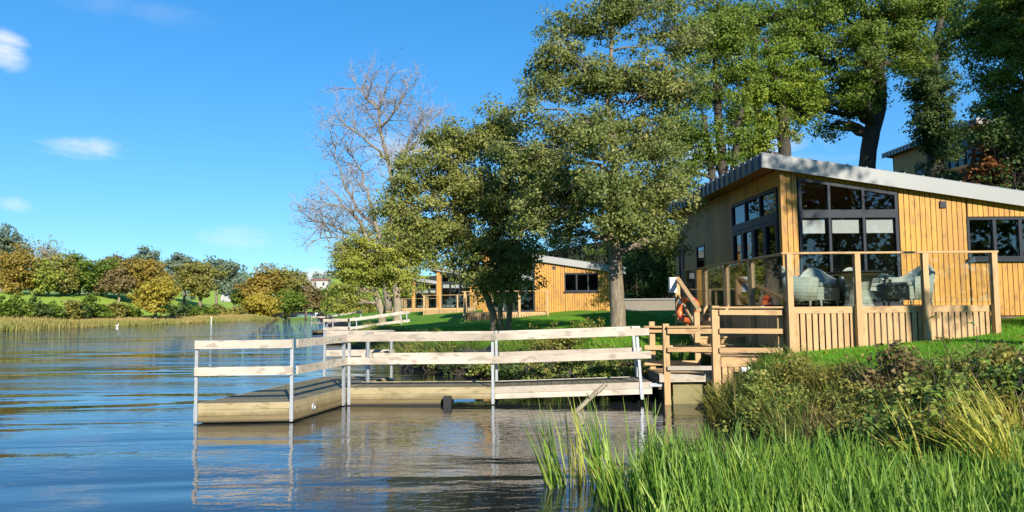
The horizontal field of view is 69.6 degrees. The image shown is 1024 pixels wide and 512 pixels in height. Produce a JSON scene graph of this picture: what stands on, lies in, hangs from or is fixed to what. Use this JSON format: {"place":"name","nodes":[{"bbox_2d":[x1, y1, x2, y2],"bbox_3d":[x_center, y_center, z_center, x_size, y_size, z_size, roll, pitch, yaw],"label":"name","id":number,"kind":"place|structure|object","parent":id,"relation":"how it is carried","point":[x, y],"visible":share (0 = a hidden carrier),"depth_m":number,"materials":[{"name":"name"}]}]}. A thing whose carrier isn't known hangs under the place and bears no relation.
{"place":"outdoors","nodes":[
{"label":"outdoors","id":0,"kind":"place"},
{"bbox_2d":[0,314,828,511],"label":"water","id":1,"kind":"structure","parent":0,"point":[96,419],"depth_m":11.75,"materials":[{"name":"blue liquid"}]},
{"bbox_2d":[0,313,280,330],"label":"reed fringe","id":2,"kind":"object","parent":1,"relation":"in","point":[12,323],"visible":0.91,"depth_m":99.47,"materials":[{"name":"yellow plant"}]},
{"bbox_2d":[193,330,394,422],"bbox_3d":[-4.314,2.556,15.756,1.801,1.750,5.573,-1,-4,11],"label":"floating pontoon","id":3,"kind":"object","parent":1,"relation":"on","point":[292,401],"visible":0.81,"depth_m":13.56,"materials":[{"name":"wood"}]},
{"bbox_2d":[323,311,409,344],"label":"landing stage","id":4,"kind":"object","parent":1,"relation":"on","point":[356,327],"visible":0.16,"depth_m":41.74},
{"bbox_2d":[346,326,662,406],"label":"railed walkway","id":5,"kind":"structure","parent":1,"relation":"on","point":[391,393],"depth_m":15.47,"materials":[{"name":"wood"}]},
{"bbox_2d":[519,391,571,489],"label":"reed clump","id":6,"kind":"object","parent":1,"relation":"in","point":[550,477],"visible":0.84,"depth_m":8.40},
{"bbox_2d":[555,393,588,485],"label":"reed clump","id":7,"kind":"object","parent":1,"relation":"in","point":[579,479],"visible":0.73,"depth_m":8.53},
{"bbox_2d":[566,387,623,484],"bbox_3d":[0.934,2.160,8.581,0.593,1.247,1.042,-3,-5,29],"label":"reed clump","id":8,"kind":"object","parent":1,"relation":"in","point":[596,447],"visible":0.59,"depth_m":8.58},
{"bbox_2d":[623,394,673,467],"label":"reed clump","id":9,"kind":"object","parent":1,"relation":"in","point":[649,431],"visible":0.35,"depth_m":8.97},
{"bbox_2d":[577,409,1023,511],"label":"reeds","id":10,"kind":"object","parent":1,"relation":"in","point":[841,478],"visible":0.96,"depth_m":6.86,"materials":[{"name":"plant"}]},
{"bbox_2d":[0,0,1022,280],"label":"sky","id":11,"kind":"structure","parent":0,"point":[170,126],"materials":[{"name":"blue"}]},
{"bbox_2d":[0,163,1023,410],"bbox_3d":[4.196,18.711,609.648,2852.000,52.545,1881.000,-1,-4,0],"label":"ground","id":12,"kind":"structure","parent":0,"point":[420,319],"depth_m":34.66,"materials":[{"name":"plant"}]},
{"bbox_2d":[0,295,22,318],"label":"hedge bush","id":13,"kind":"object","parent":12,"relation":"on","point":[8,308],"visible":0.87,"depth_m":87.21,"materials":[{"name":"green plant"}]},
{"bbox_2d":[0,222,33,291],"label":"riverside tree","id":14,"kind":"object","parent":12,"relation":"on","point":[5,242],"visible":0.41,"depth_m":118.10,"materials":[{"name":"green plant"}]},
{"bbox_2d":[0,240,42,294],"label":"riverside tree","id":15,"kind":"object","parent":12,"relation":"on","point":[15,271],"visible":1,"depth_m":107.46,"materials":[{"name":"yellow plant"}]},
{"bbox_2d":[24,235,70,293],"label":"leafless tree","id":16,"kind":"object","parent":12,"relation":"on","point":[45,252],"visible":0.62,"depth_m":121.97,"materials":[{"name":"brown plant"}]},
{"bbox_2d":[24,255,72,295],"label":"riverside tree","id":17,"kind":"object","parent":12,"relation":"on","point":[45,280],"visible":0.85,"depth_m":111.79,"materials":[{"name":"green plant"}]},
{"bbox_2d":[46,253,82,295],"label":"riverside tree","id":18,"kind":"object","parent":12,"relation":"on","point":[63,286],"visible":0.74,"depth_m":117.97,"materials":[{"name":"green plant"}]},
{"bbox_2d":[58,298,84,319],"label":"hedge bush","id":19,"kind":"object","parent":12,"relation":"on","point":[72,308],"visible":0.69,"depth_m":98.00,"materials":[{"name":"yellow plant"}]},
{"bbox_2d":[63,250,106,294],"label":"riverside tree","id":20,"kind":"object","parent":12,"relation":"on","point":[89,276],"visible":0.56,"depth_m":123.29,"materials":[{"name":"green plant"}]},
{"bbox_2d":[80,257,122,295],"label":"riverside tree","id":21,"kind":"object","parent":12,"relation":"on","point":[106,265],"visible":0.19,"depth_m":126.43,"materials":[{"name":"green plant"}]},
{"bbox_2d":[93,265,140,301],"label":"riverside tree","id":22,"kind":"object","parent":12,"relation":"on","point":[118,282],"visible":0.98,"depth_m":124.68,"materials":[{"name":"brown plant"}]},
{"bbox_2d":[113,257,178,306],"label":"riverside tree","id":23,"kind":"object","parent":12,"relation":"on","point":[142,271],"visible":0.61,"depth_m":126.71,"materials":[{"name":"brown plant"}]},
{"bbox_2d":[126,244,168,272],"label":"riverside tree","id":24,"kind":"object","parent":12,"relation":"on","point":[149,253],"visible":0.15,"depth_m":149.29,"materials":[{"name":"green plant"}]},
{"bbox_2d":[125,275,181,318],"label":"riverside tree","id":25,"kind":"object","parent":12,"relation":"on","point":[153,296],"visible":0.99,"depth_m":110.53,"materials":[{"name":"yellow plant"}]},
{"bbox_2d":[4,270,347,299],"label":"distant wood","id":26,"kind":"object","parent":12,"relation":"on","point":[246,274],"visible":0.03,"depth_m":487.42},
{"bbox_2d":[157,252,204,304],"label":"riverside tree","id":27,"kind":"object","parent":12,"relation":"on","point":[178,259],"visible":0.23,"depth_m":148.58,"materials":[{"name":"green plant"}]},
{"bbox_2d":[172,259,232,306],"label":"riverside tree","id":28,"kind":"object","parent":12,"relation":"on","point":[196,279],"visible":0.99,"depth_m":140.07,"materials":[{"name":"green plant"}]},
{"bbox_2d":[203,255,247,304],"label":"riverside tree","id":29,"kind":"object","parent":12,"relation":"on","point":[232,266],"visible":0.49,"depth_m":164.13,"materials":[{"name":"green plant"}]},
{"bbox_2d":[231,263,285,298],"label":"riverside tree","id":30,"kind":"object","parent":12,"relation":"on","point":[266,283],"visible":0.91,"depth_m":166.39,"materials":[{"name":"yellow plant"}]},
{"bbox_2d":[238,292,283,316],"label":"riverside tree","id":31,"kind":"object","parent":12,"relation":"on","point":[262,304],"visible":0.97,"depth_m":157.68,"materials":[{"name":"yellow plant"}]},
{"bbox_2d":[272,289,308,317],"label":"riverside tree","id":32,"kind":"object","parent":12,"relation":"on","point":[292,301],"visible":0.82,"depth_m":165.92,"materials":[{"name":"green plant"}]},
{"bbox_2d":[270,262,311,317],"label":"riverside tree","id":33,"kind":"object","parent":12,"relation":"on","point":[296,282],"visible":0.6,"depth_m":172.78,"materials":[{"name":"green plant"}]},
{"bbox_2d":[296,277,325,316],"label":"riverside tree","id":34,"kind":"object","parent":12,"relation":"on","point":[311,292],"visible":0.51,"depth_m":188.72,"materials":[{"name":"brown plant"}]},
{"bbox_2d":[282,48,458,310],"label":"bare tree","id":35,"kind":"object","parent":12,"relation":"on","point":[388,300],"visible":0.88,"depth_m":45.74,"materials":[{"name":"brown plant"}]},
{"bbox_2d":[323,208,419,322],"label":"willow tree","id":36,"kind":"object","parent":12,"relation":"on","point":[353,265],"visible":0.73,"depth_m":45.49,"materials":[{"name":"green plant"}]},
{"bbox_2d":[371,215,444,320],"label":"willow tree","id":37,"kind":"object","parent":12,"relation":"on","point":[398,275],"visible":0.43,"depth_m":44.67,"materials":[{"name":"green plant"}]},
{"bbox_2d":[411,278,436,307],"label":"lodge","id":38,"kind":"structure","parent":12,"relation":"on","point":[418,303],"depth_m":88.42,"materials":[{"name":"brown wood"}]},
{"bbox_2d":[422,295,475,314],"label":"timber deck","id":39,"kind":"structure","parent":12,"relation":"on","point":[427,310],"depth_m":60.88,"materials":[{"name":"brown wood"}]},
{"bbox_2d":[431,267,482,309],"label":"lodge","id":40,"kind":"structure","parent":12,"relation":"on","point":[447,292],"depth_m":63.51,"materials":[{"name":"brown wood"}]},
{"bbox_2d":[359,100,568,330],"bbox_3d":[-1.605,-1.225,25.579,7.325,8.313,3.661,-1,-4,0],"label":"alder tree","id":41,"kind":"object","parent":12,"relation":"on","point":[487,196],"visible":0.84,"depth_m":25.30,"materials":[{"name":"green plant"}]},
{"bbox_2d":[462,290,548,320],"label":"timber deck","id":42,"kind":"structure","parent":12,"relation":"on","point":[470,316],"depth_m":37.54,"materials":[{"name":"brown wood"}]},
{"bbox_2d":[488,363,532,380],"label":"bank shrub","id":43,"kind":"object","parent":12,"relation":"on","point":[504,374],"visible":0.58,"depth_m":19.74,"materials":[{"name":"green plant"}]},
{"bbox_2d":[509,349,567,379],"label":"bank shrub","id":44,"kind":"object","parent":12,"relation":"on","point":[549,373],"visible":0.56,"depth_m":18.69,"materials":[{"name":"green plant"}]},
{"bbox_2d":[480,251,625,312],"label":"lodge","id":45,"kind":"structure","parent":12,"relation":"on","point":[573,285],"depth_m":40.18,"materials":[{"name":"brown wood"}]},
{"bbox_2d":[520,316,605,350],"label":"bank shrub","id":46,"kind":"object","parent":12,"relation":"on","point":[563,343],"visible":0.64,"depth_m":19.72,"materials":[{"name":"green plant"}]},
{"bbox_2d":[540,218,607,264],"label":"evergreen shrub","id":47,"kind":"object","parent":12,"relation":"on","point":[595,252],"visible":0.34,"depth_m":56.23,"materials":[{"name":"green plant"}]},
{"bbox_2d":[550,346,611,378],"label":"bank shrub","id":48,"kind":"object","parent":12,"relation":"on","point":[578,366],"visible":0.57,"depth_m":18.07,"materials":[{"name":"green plant"}]},
{"bbox_2d":[480,0,718,337],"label":"alder tree","id":49,"kind":"object","parent":12,"relation":"on","point":[623,204],"visible":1,"depth_m":20.90,"materials":[{"name":"green plant"}]},
{"bbox_2d":[578,360,630,377],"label":"bank shrub","id":50,"kind":"object","parent":12,"relation":"on","point":[614,373],"visible":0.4,"depth_m":17.59,"materials":[{"name":"green plant"}]},
{"bbox_2d":[351,321,871,393],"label":"bank grass","id":51,"kind":"structure","parent":12,"relation":"on","point":[399,329],"depth_m":19.21,"materials":[{"name":"green plant"}]},
{"bbox_2d":[621,230,666,298],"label":"evergreen shrub","id":52,"kind":"object","parent":12,"relation":"on","point":[629,275],"visible":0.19,"depth_m":43.87,"materials":[{"name":"green plant"}]},
{"bbox_2d":[624,236,672,297],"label":"evergreen shrub","id":53,"kind":"object","parent":12,"relation":"on","point":[654,292],"visible":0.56,"depth_m":39.69,"materials":[{"name":"green plant"}]},
{"bbox_2d":[624,298,674,310],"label":"retaining wall","id":54,"kind":"structure","parent":12,"relation":"on","point":[643,304],"depth_m":33.92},
{"bbox_2d":[639,220,674,297],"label":"evergreen shrub","id":55,"kind":"object","parent":12,"relation":"on","point":[665,274],"visible":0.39,"depth_m":38.54,"materials":[{"name":"green plant"}]},
{"bbox_2d":[657,370,740,403],"bbox_3d":[4.070,3.279,16.140,1.430,1.485,1.740,-1,-4,0],"label":"bank revetment","id":56,"kind":"object","parent":12,"relation":"on","point":[680,392],"visible":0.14,"depth_m":15.30,"materials":[{"name":"wood"}]},
{"bbox_2d":[650,0,772,222],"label":"ash tree","id":57,"kind":"object","parent":12,"relation":"on","point":[730,37],"visible":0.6,"depth_m":33.15,"materials":[{"name":"green plant"}]},
{"bbox_2d":[402,311,1023,366],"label":"lawn grass","id":58,"kind":"structure","parent":12,"relation":"on","point":[1012,330],"depth_m":14.47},
{"bbox_2d":[682,372,745,424],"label":"grass tuft","id":59,"kind":"object","parent":12,"relation":"on","point":[718,415],"visible":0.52,"depth_m":12.80,"materials":[{"name":"green plant"}]},
{"bbox_2d":[643,306,785,404],"bbox_3d":[4.247,2.326,15.682,2.611,2.520,2.024,-1,-4,0],"label":"timber landing","id":60,"kind":"object","parent":12,"relation":"on","point":[723,358],"visible":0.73,"depth_m":15.06,"materials":[{"name":"brown wood"}]},
{"bbox_2d":[672,277,749,365],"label":"timber stairs","id":61,"kind":"structure","parent":60,"relation":"on","point":[698,319],"depth_m":17.18,"materials":[{"name":"brown wood"}]},
{"bbox_2d":[699,382,734,419],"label":"bramble bush","id":62,"kind":"object","parent":12,"relation":"on","point":[716,396],"visible":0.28,"depth_m":13.00,"materials":[{"name":"green plant"}]},
{"bbox_2d":[707,376,784,429],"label":"grass tuft","id":63,"kind":"object","parent":12,"relation":"on","point":[735,411],"visible":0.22,"depth_m":12.25,"materials":[{"name":"green plant"}]},
{"bbox_2d":[691,0,819,136],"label":"maple tree","id":64,"kind":"object","parent":12,"relation":"on","point":[779,16],"visible":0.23,"depth_m":38.59,"materials":[{"name":"green plant"}]},
{"bbox_2d":[734,368,779,408],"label":"bramble bush","id":65,"kind":"object","parent":12,"relation":"on","point":[751,380],"visible":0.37,"depth_m":12.39,"materials":[{"name":"green plant"}]},
{"bbox_2d":[711,382,810,437],"bbox_3d":[4.065,2.439,11.477,1.782,0.950,0.972,1,-4,-17],"label":"bramble bush","id":66,"kind":"object","parent":12,"relation":"on","point":[749,414],"visible":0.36,"depth_m":11.46,"materials":[{"name":"green plant"}]},
{"bbox_2d":[712,36,830,163],"bbox_3d":[12.446,-4.168,35.557,5.891,12.967,3.365,-1,-4,0],"label":"maple tree","id":67,"kind":"object","parent":12,"relation":"on","point":[789,94],"visible":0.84,"depth_m":35.23,"materials":[{"name":"green plant"}]},
{"bbox_2d":[734,380,838,447],"bbox_3d":[4.163,2.344,10.764,1.825,1.011,1.893,-1,-4,0],"label":"grass tuft","id":68,"kind":"object","parent":12,"relation":"on","point":[780,433],"visible":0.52,"depth_m":10.68,"materials":[{"name":"green plant"}]},
{"bbox_2d":[769,351,831,397],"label":"bramble bush","id":69,"kind":"object","parent":12,"relation":"on","point":[786,369],"visible":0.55,"depth_m":12.40,"materials":[{"name":"green plant"}]},
{"bbox_2d":[761,352,867,403],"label":"grass tuft","id":70,"kind":"object","parent":12,"relation":"on","point":[819,386],"visible":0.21,"depth_m":11.96,"materials":[{"name":"green plant"}]},
{"bbox_2d":[791,378,870,428],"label":"bramble bush","id":71,"kind":"object","parent":12,"relation":"on","point":[827,398],"visible":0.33,"depth_m":10.63,"materials":[{"name":"green plant"}]},
{"bbox_2d":[656,152,1023,319],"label":"lodge","id":72,"kind":"structure","parent":12,"relation":"on","point":[761,204],"depth_m":17.46,"materials":[{"name":"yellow wood"}]},
{"bbox_2d":[742,227,752,305],"bbox_3d":[6.294,0.295,19.482,0.086,2.050,0.764,0,-4,-2],"label":"glazed door","id":73,"kind":"structure","parent":72,"relation":"in","point":[747,234],"depth_m":19.67,"materials":[{"name":"black glass"}]},
{"bbox_2d":[752,224,766,305],"bbox_3d":[6.324,0.241,18.697,0.086,2.050,0.763,0,-4,-2],"label":"glazed door","id":74,"kind":"structure","parent":72,"relation":"in","point":[758,231],"depth_m":18.85,"materials":[{"name":"black glass"}]},
{"bbox_2d":[764,220,778,305],"bbox_3d":[6.353,0.187,17.912,0.086,2.050,0.764,0,-4,-2],"label":"glazed door","id":75,"kind":"structure","parent":72,"relation":"in","point":[770,228],"depth_m":18.07,"materials":[{"name":"black glass"}]},
{"bbox_2d":[966,217,1023,261],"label":"window","id":76,"kind":"structure","parent":72,"relation":"in","point":[992,220],"depth_m":17.47,"materials":[{"name":"black glass"}]},
{"bbox_2d":[684,251,1001,353],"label":"timber deck","id":77,"kind":"structure","parent":12,"relation":"on","point":[754,281],"depth_m":14.84,"materials":[{"name":"brown wood"}]},
{"bbox_2d":[782,266,823,306],"bbox_3d":[6.101,0.630,15.630,0.859,0.902,0.933,-2,-4,14],"label":"wicker armchair","id":78,"kind":"object","parent":77,"relation":"on","point":[808,288],"visible":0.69,"depth_m":15.21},
{"bbox_2d":[800,268,840,306],"bbox_3d":[6.928,0.692,16.660,0.933,0.902,0.859,-1,-4,6],"label":"wicker armchair","id":79,"kind":"object","parent":77,"relation":"on","point":[831,285],"visible":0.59,"depth_m":16.61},
{"bbox_2d":[826,270,891,305],"bbox_3d":[7.452,0.707,15.807,1.280,0.740,1.280,0,-4,-2],"label":"round table","id":80,"kind":"object","parent":77,"relation":"on","point":[867,276],"visible":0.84,"depth_m":15.58,"materials":[{"name":"plastic"}]},
{"bbox_2d":[839,267,885,305],"bbox_3d":[7.908,0.684,16.697,0.933,0.902,0.859,0,-4,-10],"label":"wicker armchair","id":81,"kind":"object","parent":77,"relation":"on","point":[877,289],"visible":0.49,"depth_m":16.34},
{"bbox_2d":[885,264,934,305],"bbox_3d":[8.589,0.614,15.776,0.858,0.902,0.933,1,-4,-18],"label":"wicker armchair","id":82,"kind":"object","parent":77,"relation":"on","point":[907,286],"visible":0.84,"depth_m":15.56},
{"bbox_2d":[814,353,887,396],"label":"bramble bush","id":83,"kind":"object","parent":12,"relation":"on","point":[842,366],"visible":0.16,"depth_m":11.82,"materials":[{"name":"green plant"}]},
{"bbox_2d":[809,404,897,459],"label":"bramble bush","id":84,"kind":"object","parent":12,"relation":"on","point":[845,426],"visible":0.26,"depth_m":9.49,"materials":[{"name":"green plant"}]},
{"bbox_2d":[768,0,954,168],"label":"oak tree","id":85,"kind":"object","parent":12,"relation":"on","point":[860,93],"visible":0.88,"depth_m":36.19,"materials":[{"name":"green plant"}]},
{"bbox_2d":[835,371,934,425],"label":"bramble bush","id":86,"kind":"object","parent":12,"relation":"on","point":[909,389],"visible":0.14,"depth_m":9.89,"materials":[{"name":"green plant"}]},
{"bbox_2d":[847,403,955,469],"bbox_3d":[4.909,2.231,8.777,1.779,0.967,1.005,-1,-4,0],"label":"bramble bush","id":87,"kind":"object","parent":12,"relation":"on","point":[886,421],"visible":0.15,"depth_m":8.73,"materials":[{"name":"green plant"}]},
{"bbox_2d":[847,389,955,469],"bbox_3d":[4.403,2.050,8.364,1.200,1.096,0.946,-1,-4,0],"label":"sedge tuft","id":88,"kind":"object","parent":12,"relation":"on","point":[915,438],"visible":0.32,"depth_m":8.17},
{"bbox_2d":[857,339,946,400],"bbox_3d":[6.088,1.846,11.215,1.720,1.163,1.037,-1,-4,0],"label":"bramble bush","id":89,"kind":"object","parent":12,"relation":"on","point":[893,366],"visible":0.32,"depth_m":11.06,"materials":[{"name":"green plant"}]},
{"bbox_2d":[862,395,944,474],"bbox_3d":[4.401,2.112,8.165,0.812,1.132,0.553,-1,-4,0],"label":"laurel shoot","id":90,"kind":"object","parent":12,"relation":"on","point":[927,428],"visible":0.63,"depth_m":8.17,"materials":[{"name":"green plant"}]},
{"bbox_2d":[893,0,984,175],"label":"ivy clad tree","id":91,"kind":"object","parent":12,"relation":"on","point":[932,115],"visible":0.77,"depth_m":38.84,"materials":[{"name":"green plant"}]},
{"bbox_2d":[918,377,963,459],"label":"laurel shoot","id":92,"kind":"object","parent":12,"relation":"on","point":[947,395],"visible":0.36,"depth_m":8.32,"materials":[{"name":"green plant"}]},
{"bbox_2d":[882,118,1006,174],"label":"lodge","id":93,"kind":"structure","parent":12,"relation":"on","point":[906,157],"depth_m":51.28,"materials":[{"name":"brown wood"}]},
{"bbox_2d":[900,382,989,455],"bbox_3d":[4.851,1.930,8.251,0.961,1.095,1.394,-3,-4,27],"label":"sedge tuft","id":94,"kind":"object","parent":12,"relation":"on","point":[961,418],"visible":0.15,"depth_m":8.14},
{"bbox_2d":[916,356,975,411],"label":"laurel shoot","id":95,"kind":"object","parent":12,"relation":"on","point":[937,362],"visible":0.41,"depth_m":9.51,"materials":[{"name":"green plant"}]},
{"bbox_2d":[916,395,990,466],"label":"laurel shoot","id":96,"kind":"object","parent":12,"relation":"on","point":[941,418],"visible":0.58,"depth_m":7.96,"materials":[{"name":"green plant"}]},
{"bbox_2d":[917,356,1006,396],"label":"bramble bush","id":97,"kind":"object","parent":12,"relation":"on","point":[960,369],"visible":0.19,"depth_m":10.66,"materials":[{"name":"green plant"}]},
{"bbox_2d":[912,386,1023,496],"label":"sedge tuft","id":98,"kind":"object","parent":12,"relation":"on","point":[989,434],"visible":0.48,"depth_m":7.56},
{"bbox_2d":[923,411,1023,460],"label":"bramble bush","id":99,"kind":"object","parent":12,"relation":"on","point":[1016,426],"visible":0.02,"depth_m":8.36,"materials":[{"name":"green plant"}]},
{"bbox_2d":[923,364,1023,424],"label":"bramble bush","id":100,"kind":"object","parent":12,"relation":"on","point":[962,390],"visible":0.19,"depth_m":9.10,"materials":[{"name":"green plant"}]},
{"bbox_2d":[932,0,1023,155],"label":"beech tree","id":101,"kind":"object","parent":12,"relation":"on","point":[998,32],"visible":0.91,"depth_m":31.22,"materials":[{"name":"green plant"}]},
{"bbox_2d":[937,369,1023,446],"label":"sedge tuft","id":102,"kind":"object","parent":12,"relation":"on","point":[1005,417],"visible":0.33,"depth_m":8.50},
{"bbox_2d":[946,95,1023,190],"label":"evergreen shrub","id":103,"kind":"object","parent":12,"relation":"on","point":[1016,142],"visible":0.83,"depth_m":29.02,"materials":[{"name":"green plant"}]},
{"bbox_2d":[955,115,1021,187],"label":"evergreen shrub","id":104,"kind":"object","parent":12,"relation":"on","point":[981,168],"visible":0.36,"depth_m":29.73,"materials":[{"name":"brown plant"}]},
{"bbox_2d":[961,342,1023,388],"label":"bramble bush","id":105,"kind":"object","parent":12,"relation":"on","point":[1007,352],"visible":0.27,"depth_m":10.44,"materials":[{"name":"green plant"}]},
{"bbox_2d":[993,356,1023,397],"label":"bramble bush","id":106,"kind":"object","parent":12,"relation":"on","point":[1011,375],"visible":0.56,"depth_m":10.01,"materials":[{"name":"green plant"}]},
{"bbox_2d":[999,343,1023,418],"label":"laurel shoot","id":107,"kind":"object","parent":12,"relation":"on","point":[1011,382],"visible":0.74,"depth_m":8.99,"materials":[{"name":"green plant"}]},
{"bbox_2d":[903,335,994,390],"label":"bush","id":108,"kind":"object","parent":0,"point":[948,357],"visible":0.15,"depth_m":10.84,"materials":[{"name":"green plant"}]},
{"bbox_2d":[927,316,997,392],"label":"laurel shoot","id":109,"kind":"object","parent":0,"point":[987,360],"visible":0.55,"depth_m":9.90,"materials":[{"name":"green plant"}]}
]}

